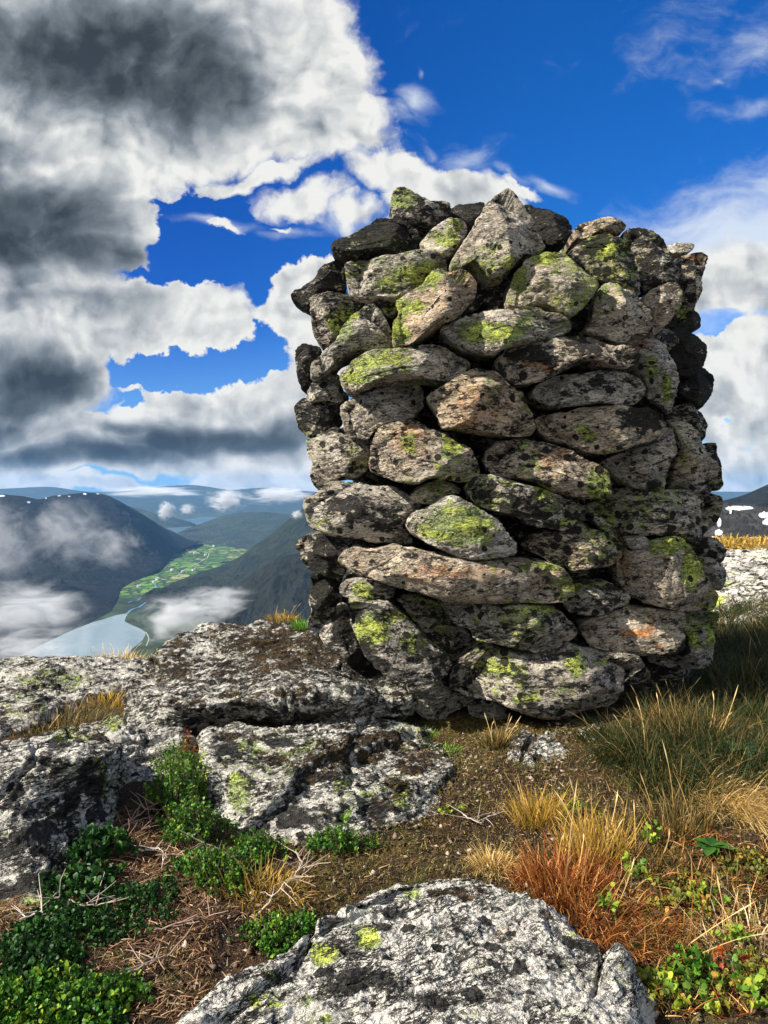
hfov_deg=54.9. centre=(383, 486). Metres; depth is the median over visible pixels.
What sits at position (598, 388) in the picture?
stone
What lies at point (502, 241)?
stone
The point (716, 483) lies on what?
stone
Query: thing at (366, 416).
stone
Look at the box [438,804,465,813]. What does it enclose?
leafy sprig
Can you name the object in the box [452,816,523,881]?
grass tuft
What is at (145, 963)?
dead twig
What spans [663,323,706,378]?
stone
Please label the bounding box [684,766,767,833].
grass tuft
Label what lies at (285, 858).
leafy sprig
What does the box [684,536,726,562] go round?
stone
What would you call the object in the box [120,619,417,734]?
boulder
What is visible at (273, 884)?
grass tuft
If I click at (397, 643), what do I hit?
stone
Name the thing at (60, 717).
grass tuft
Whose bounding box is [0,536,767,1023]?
ground
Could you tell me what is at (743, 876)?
grass tuft
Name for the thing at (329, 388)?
stone
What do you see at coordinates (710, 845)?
rosette plant
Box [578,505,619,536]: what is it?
stone
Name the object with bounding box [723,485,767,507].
cloudy mountain
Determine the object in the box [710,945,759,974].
leafy sprig
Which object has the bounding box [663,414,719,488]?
stone
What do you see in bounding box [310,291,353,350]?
stone
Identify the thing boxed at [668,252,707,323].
stone
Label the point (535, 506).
stone
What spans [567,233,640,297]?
stone
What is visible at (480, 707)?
stone
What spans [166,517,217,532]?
fjord
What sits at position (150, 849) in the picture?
dead twig
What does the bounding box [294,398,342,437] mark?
stone
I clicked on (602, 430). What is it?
stone
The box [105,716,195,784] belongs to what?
rock slab
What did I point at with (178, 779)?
dwarf shrub
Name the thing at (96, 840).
dwarf shrub
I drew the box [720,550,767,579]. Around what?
rock outcrop
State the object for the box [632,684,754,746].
grass tuft
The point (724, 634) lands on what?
grass tuft
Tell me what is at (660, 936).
grass tuft
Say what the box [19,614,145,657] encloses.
lake
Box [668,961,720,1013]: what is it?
leafy sprig
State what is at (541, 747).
boulder
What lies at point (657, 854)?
grass tuft
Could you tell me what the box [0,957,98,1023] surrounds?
dwarf shrub
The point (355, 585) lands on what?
stone
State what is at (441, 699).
stone
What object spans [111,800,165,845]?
dead twig
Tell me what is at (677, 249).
stone
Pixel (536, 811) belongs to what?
grass tuft
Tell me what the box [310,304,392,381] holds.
stone
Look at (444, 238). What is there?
stone
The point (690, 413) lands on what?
stone
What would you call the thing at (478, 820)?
dead twig
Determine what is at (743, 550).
rock outcrop
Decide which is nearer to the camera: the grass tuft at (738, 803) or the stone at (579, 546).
the grass tuft at (738, 803)
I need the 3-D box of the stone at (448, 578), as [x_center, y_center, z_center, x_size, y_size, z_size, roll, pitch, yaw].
[0.251,0.309,2.675,0.828,0.209,0.414,0,0,0]
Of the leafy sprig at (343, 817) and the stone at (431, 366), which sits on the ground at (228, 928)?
the leafy sprig at (343, 817)
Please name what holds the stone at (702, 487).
on the stone at (688, 515)
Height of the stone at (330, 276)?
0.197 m
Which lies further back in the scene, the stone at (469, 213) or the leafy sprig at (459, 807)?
the stone at (469, 213)
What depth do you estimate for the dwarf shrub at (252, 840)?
1.69 m
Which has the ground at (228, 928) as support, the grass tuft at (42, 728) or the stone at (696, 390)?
the grass tuft at (42, 728)
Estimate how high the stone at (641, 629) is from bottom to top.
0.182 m
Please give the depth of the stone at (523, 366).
2.62 m
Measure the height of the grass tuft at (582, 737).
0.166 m
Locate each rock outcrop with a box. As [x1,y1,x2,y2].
[712,536,767,552]
[713,582,767,623]
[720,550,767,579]
[724,570,767,587]
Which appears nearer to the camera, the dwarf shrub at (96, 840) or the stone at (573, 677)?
the dwarf shrub at (96, 840)
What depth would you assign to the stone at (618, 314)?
2.72 m
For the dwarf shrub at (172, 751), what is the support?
on the ground at (228, 928)
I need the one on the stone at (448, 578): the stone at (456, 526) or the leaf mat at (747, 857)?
the stone at (456, 526)
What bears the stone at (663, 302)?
on the stone at (654, 368)
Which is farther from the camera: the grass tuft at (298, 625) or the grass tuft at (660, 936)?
the grass tuft at (298, 625)
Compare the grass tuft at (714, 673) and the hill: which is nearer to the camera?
the grass tuft at (714, 673)
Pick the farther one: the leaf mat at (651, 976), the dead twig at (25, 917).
the dead twig at (25, 917)
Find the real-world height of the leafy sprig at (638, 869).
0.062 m
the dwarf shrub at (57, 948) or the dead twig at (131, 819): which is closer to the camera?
the dwarf shrub at (57, 948)
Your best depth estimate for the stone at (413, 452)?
2.60 m
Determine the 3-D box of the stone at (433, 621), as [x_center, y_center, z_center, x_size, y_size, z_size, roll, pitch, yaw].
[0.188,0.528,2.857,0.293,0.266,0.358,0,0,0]
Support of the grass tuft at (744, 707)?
on the ground at (228, 928)
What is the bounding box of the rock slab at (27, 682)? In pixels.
[0,655,147,737]
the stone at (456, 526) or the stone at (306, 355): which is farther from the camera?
the stone at (306, 355)
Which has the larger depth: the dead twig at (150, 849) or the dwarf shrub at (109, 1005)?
the dead twig at (150, 849)
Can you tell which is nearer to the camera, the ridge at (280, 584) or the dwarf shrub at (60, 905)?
the dwarf shrub at (60, 905)
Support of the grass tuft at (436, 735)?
on the ground at (228, 928)
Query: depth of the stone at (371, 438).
2.80 m
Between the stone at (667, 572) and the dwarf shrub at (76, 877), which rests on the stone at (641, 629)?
the stone at (667, 572)
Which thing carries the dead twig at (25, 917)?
on the litter at (193, 933)
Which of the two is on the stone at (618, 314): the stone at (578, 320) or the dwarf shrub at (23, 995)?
the stone at (578, 320)
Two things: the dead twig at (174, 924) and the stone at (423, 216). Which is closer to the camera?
the dead twig at (174, 924)
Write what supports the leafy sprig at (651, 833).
on the ground at (228, 928)
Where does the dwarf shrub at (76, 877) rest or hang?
on the ground at (228, 928)
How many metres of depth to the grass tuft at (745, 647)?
3.69 m
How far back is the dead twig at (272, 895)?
1.52 m
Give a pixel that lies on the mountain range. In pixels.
(185, 499)
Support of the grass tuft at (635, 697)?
on the ground at (228, 928)
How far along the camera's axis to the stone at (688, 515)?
2.79 m
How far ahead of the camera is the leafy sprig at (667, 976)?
1.27 m
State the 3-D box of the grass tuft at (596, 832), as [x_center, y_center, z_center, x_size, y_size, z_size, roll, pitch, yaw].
[0.473,0.784,1.714,0.271,0.160,0.234,0,0,13]
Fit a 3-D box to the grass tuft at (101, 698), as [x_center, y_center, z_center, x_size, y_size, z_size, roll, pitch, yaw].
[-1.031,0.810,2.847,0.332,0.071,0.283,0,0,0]
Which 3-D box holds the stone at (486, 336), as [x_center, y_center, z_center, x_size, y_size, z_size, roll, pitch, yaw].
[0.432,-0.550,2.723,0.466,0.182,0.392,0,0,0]
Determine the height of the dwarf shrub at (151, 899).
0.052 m
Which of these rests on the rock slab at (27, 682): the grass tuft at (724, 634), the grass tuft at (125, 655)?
the grass tuft at (125, 655)
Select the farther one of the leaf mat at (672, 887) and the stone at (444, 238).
the stone at (444, 238)
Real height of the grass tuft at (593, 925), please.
0.241 m
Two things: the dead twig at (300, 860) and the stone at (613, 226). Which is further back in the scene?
the stone at (613, 226)
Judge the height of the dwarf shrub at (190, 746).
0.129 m
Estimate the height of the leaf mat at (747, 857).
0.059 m
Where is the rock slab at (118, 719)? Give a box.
[67,711,137,735]
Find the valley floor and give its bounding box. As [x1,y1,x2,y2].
[17,513,295,658]
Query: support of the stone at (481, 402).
on the stone at (563, 472)
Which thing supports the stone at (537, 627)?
on the stone at (573, 677)
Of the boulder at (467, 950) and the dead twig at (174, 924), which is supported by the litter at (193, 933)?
the dead twig at (174, 924)
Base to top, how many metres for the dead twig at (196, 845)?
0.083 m
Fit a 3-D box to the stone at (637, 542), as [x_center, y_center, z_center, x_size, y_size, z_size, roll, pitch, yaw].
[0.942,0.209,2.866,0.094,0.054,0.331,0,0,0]
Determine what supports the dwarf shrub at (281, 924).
on the ground at (228, 928)
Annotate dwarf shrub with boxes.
[0,907,107,1005]
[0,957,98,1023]
[2,890,139,947]
[33,854,127,908]
[40,966,154,1023]
[62,820,144,864]
[86,869,186,934]
[140,746,208,816]
[150,734,199,774]
[154,795,240,849]
[162,839,264,896]
[176,728,198,767]
[227,906,317,959]
[231,827,297,867]
[301,823,385,854]
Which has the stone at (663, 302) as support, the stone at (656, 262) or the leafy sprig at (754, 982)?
the stone at (656, 262)
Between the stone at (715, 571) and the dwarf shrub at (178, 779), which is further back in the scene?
the stone at (715, 571)
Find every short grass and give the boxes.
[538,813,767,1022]
[583,639,767,823]
[680,583,767,716]
[711,532,767,549]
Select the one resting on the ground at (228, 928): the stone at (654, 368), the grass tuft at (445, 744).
the grass tuft at (445, 744)
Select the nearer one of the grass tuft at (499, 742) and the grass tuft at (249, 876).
the grass tuft at (249, 876)
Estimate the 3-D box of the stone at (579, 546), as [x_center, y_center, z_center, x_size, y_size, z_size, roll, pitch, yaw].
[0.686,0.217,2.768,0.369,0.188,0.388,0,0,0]
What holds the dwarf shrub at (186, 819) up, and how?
on the ground at (228, 928)
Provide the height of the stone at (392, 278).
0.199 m
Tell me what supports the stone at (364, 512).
on the stone at (448, 578)
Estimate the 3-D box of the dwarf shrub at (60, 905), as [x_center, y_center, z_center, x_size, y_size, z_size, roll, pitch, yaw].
[-0.583,0.819,1.403,0.240,0.063,0.177,0,0,0]
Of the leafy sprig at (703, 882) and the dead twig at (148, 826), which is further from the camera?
the dead twig at (148, 826)
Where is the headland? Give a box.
[129,506,195,527]
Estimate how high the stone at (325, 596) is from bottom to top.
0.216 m
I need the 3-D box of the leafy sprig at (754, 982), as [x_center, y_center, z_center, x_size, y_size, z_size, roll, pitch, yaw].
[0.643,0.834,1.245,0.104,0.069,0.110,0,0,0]
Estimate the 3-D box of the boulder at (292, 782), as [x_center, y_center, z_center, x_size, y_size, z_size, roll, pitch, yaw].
[-0.157,0.891,2.238,0.837,0.310,0.958,0,0,0]
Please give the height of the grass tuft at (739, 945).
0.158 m
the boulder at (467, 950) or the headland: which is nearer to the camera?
the boulder at (467, 950)
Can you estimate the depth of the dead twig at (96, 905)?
1.45 m
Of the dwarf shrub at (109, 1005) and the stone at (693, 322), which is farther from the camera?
the stone at (693, 322)
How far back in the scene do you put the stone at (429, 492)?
2.66 m
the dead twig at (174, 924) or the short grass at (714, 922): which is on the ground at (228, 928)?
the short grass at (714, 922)
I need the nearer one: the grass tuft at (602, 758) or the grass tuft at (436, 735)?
the grass tuft at (602, 758)
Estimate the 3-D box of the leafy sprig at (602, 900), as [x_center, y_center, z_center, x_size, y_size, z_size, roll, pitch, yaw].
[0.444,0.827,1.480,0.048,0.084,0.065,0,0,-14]
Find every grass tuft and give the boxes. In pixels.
[9,692,128,737]
[10,715,69,736]
[69,643,157,658]
[73,686,125,711]
[191,849,281,905]
[206,849,318,921]
[262,602,302,622]
[285,612,310,629]
[415,722,439,739]
[429,741,462,758]
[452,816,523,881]
[472,713,520,750]
[493,783,629,922]
[495,771,577,831]
[529,777,651,869]
[562,698,688,783]
[564,706,636,748]
[565,859,706,970]
[598,802,692,885]
[607,741,732,845]
[608,684,703,732]
[618,902,767,1014]
[625,675,709,707]
[625,863,767,961]
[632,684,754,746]
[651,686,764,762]
[663,839,767,922]
[680,876,767,992]
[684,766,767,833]
[692,639,767,688]
[702,684,767,726]
[703,715,767,776]
[714,615,767,655]
[722,774,767,840]
[727,616,767,665]
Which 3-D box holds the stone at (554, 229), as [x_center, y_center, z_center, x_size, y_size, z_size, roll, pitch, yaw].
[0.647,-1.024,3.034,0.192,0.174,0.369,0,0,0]
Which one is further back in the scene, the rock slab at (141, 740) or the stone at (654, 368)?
the stone at (654, 368)
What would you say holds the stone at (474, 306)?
on the stone at (435, 302)
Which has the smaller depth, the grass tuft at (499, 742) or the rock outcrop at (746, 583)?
the grass tuft at (499, 742)
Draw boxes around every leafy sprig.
[48,953,82,984]
[257,843,288,860]
[340,806,358,822]
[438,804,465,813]
[559,797,587,818]
[595,882,624,923]
[622,851,652,883]
[639,966,700,996]
[641,819,661,847]
[653,943,728,990]
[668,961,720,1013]
[686,870,730,910]
[708,922,753,957]
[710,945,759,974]
[726,955,767,1014]
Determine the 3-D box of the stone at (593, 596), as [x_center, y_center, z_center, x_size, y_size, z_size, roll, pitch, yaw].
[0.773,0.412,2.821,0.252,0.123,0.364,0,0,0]
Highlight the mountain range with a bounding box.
[0,485,749,512]
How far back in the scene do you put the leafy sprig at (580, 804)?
1.86 m
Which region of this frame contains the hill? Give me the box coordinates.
[176,512,294,549]
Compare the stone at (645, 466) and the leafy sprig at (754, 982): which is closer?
the leafy sprig at (754, 982)
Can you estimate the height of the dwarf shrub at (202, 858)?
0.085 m
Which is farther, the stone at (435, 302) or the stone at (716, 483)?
the stone at (716, 483)
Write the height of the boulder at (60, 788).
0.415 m
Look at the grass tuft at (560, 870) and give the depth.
1.58 m
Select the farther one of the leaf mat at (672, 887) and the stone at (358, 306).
the stone at (358, 306)
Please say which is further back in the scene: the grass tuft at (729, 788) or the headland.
the headland
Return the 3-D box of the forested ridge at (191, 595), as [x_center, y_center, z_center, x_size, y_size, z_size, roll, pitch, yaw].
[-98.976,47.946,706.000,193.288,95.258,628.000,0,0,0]
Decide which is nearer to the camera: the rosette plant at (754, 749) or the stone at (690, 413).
the rosette plant at (754, 749)
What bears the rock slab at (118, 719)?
on the ground at (228, 928)
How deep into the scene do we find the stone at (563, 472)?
2.60 m
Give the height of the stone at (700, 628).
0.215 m
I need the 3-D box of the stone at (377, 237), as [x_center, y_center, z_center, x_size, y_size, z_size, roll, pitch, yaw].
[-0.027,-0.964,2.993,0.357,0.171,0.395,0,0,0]
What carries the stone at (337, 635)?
on the boulder at (204, 675)
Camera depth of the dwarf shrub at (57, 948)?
1.31 m
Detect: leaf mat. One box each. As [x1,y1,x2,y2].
[635,962,705,1008]
[641,868,748,927]
[662,942,767,1008]
[705,845,767,886]
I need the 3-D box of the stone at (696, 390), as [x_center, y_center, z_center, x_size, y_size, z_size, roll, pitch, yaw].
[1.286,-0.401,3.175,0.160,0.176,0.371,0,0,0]
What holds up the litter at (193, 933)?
on the ground at (228, 928)
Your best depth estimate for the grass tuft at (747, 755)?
2.09 m
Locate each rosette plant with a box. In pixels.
[693,836,732,856]
[725,741,763,756]
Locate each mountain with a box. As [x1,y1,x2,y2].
[0,492,205,659]
[703,501,767,536]
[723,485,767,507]
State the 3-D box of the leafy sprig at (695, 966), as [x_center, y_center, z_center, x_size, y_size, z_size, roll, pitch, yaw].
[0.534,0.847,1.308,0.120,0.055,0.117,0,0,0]
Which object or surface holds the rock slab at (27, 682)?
on the ground at (228, 928)
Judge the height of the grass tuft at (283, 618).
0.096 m
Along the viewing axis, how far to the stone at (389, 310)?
2.85 m
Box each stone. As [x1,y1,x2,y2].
[291,260,346,315]
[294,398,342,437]
[295,343,321,393]
[296,532,378,578]
[303,481,425,544]
[306,374,348,404]
[306,427,371,489]
[307,572,342,628]
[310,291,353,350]
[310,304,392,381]
[319,597,375,671]
[331,218,421,265]
[338,543,574,604]
[339,344,469,396]
[339,573,394,599]
[340,384,425,440]
[344,294,366,314]
[345,248,446,303]
[347,597,452,693]
[368,420,479,484]
[368,431,375,443]
[369,298,397,325]
[389,187,450,239]
[392,268,476,347]
[395,589,471,662]
[405,495,516,560]
[408,479,460,504]
[412,675,468,720]
[420,217,466,270]
[427,368,535,438]
[438,306,570,361]
[438,599,577,652]
[448,202,484,238]
[448,638,644,720]
[449,188,544,286]
[457,294,483,320]
[462,474,580,530]
[466,697,508,720]
[476,282,504,310]
[481,438,612,500]
[492,336,637,387]
[502,252,598,319]
[518,521,626,571]
[524,204,571,254]
[524,370,645,410]
[531,405,666,454]
[558,577,630,615]
[561,216,625,254]
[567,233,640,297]
[569,301,590,331]
[573,602,685,656]
[577,282,653,345]
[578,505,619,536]
[585,487,722,540]
[596,428,676,490]
[607,536,718,611]
[616,534,650,549]
[620,227,681,297]
[623,334,679,413]
[640,282,682,335]
[643,610,718,668]
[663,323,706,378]
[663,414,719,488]
[667,242,693,258]
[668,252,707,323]
[670,402,707,440]
[673,368,714,409]
[675,481,711,492]
[678,310,700,332]
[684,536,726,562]
[697,556,725,590]
[703,443,723,490]
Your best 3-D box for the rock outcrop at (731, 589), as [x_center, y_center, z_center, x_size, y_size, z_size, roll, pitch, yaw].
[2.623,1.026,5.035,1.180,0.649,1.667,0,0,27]
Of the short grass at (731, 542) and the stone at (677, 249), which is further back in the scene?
the short grass at (731, 542)
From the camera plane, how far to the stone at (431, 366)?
2.62 m
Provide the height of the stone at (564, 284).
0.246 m
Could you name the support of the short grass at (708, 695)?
on the ground at (228, 928)
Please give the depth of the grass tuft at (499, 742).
2.43 m
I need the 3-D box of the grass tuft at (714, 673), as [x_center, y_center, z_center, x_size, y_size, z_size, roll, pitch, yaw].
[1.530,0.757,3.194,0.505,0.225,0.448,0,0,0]
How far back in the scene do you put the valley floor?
619.47 m
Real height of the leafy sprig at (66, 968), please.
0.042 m
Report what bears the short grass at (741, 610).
on the ground at (228, 928)
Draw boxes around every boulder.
[0,727,126,906]
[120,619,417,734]
[176,877,658,1023]
[196,713,455,843]
[502,729,594,767]
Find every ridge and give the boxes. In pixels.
[140,509,317,619]
[204,553,347,632]
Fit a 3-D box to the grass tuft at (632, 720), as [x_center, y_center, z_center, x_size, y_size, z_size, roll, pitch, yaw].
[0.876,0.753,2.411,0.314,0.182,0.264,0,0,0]
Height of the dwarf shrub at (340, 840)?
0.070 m
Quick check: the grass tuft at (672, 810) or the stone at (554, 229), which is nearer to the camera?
the grass tuft at (672, 810)
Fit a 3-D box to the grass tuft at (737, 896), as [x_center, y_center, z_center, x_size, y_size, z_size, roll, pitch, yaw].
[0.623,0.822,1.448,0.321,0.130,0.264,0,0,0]
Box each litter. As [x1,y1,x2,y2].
[0,804,233,1023]
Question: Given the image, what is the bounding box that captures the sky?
[0,0,767,491]
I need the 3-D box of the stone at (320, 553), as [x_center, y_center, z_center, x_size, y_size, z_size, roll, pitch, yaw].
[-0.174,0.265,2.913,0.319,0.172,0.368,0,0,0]
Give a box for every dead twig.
[11,873,56,920]
[22,868,125,906]
[90,791,163,828]
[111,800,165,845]
[117,923,193,976]
[138,835,170,867]
[153,895,228,931]
[159,825,225,857]
[258,849,330,913]
[273,843,327,886]
[443,801,512,825]
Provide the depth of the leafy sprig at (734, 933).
1.36 m
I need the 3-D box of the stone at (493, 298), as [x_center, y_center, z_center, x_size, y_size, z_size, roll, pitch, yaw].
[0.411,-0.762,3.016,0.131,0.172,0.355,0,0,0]
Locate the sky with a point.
(172, 172)
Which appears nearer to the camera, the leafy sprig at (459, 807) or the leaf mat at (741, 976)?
the leaf mat at (741, 976)
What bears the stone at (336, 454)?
on the stone at (364, 512)

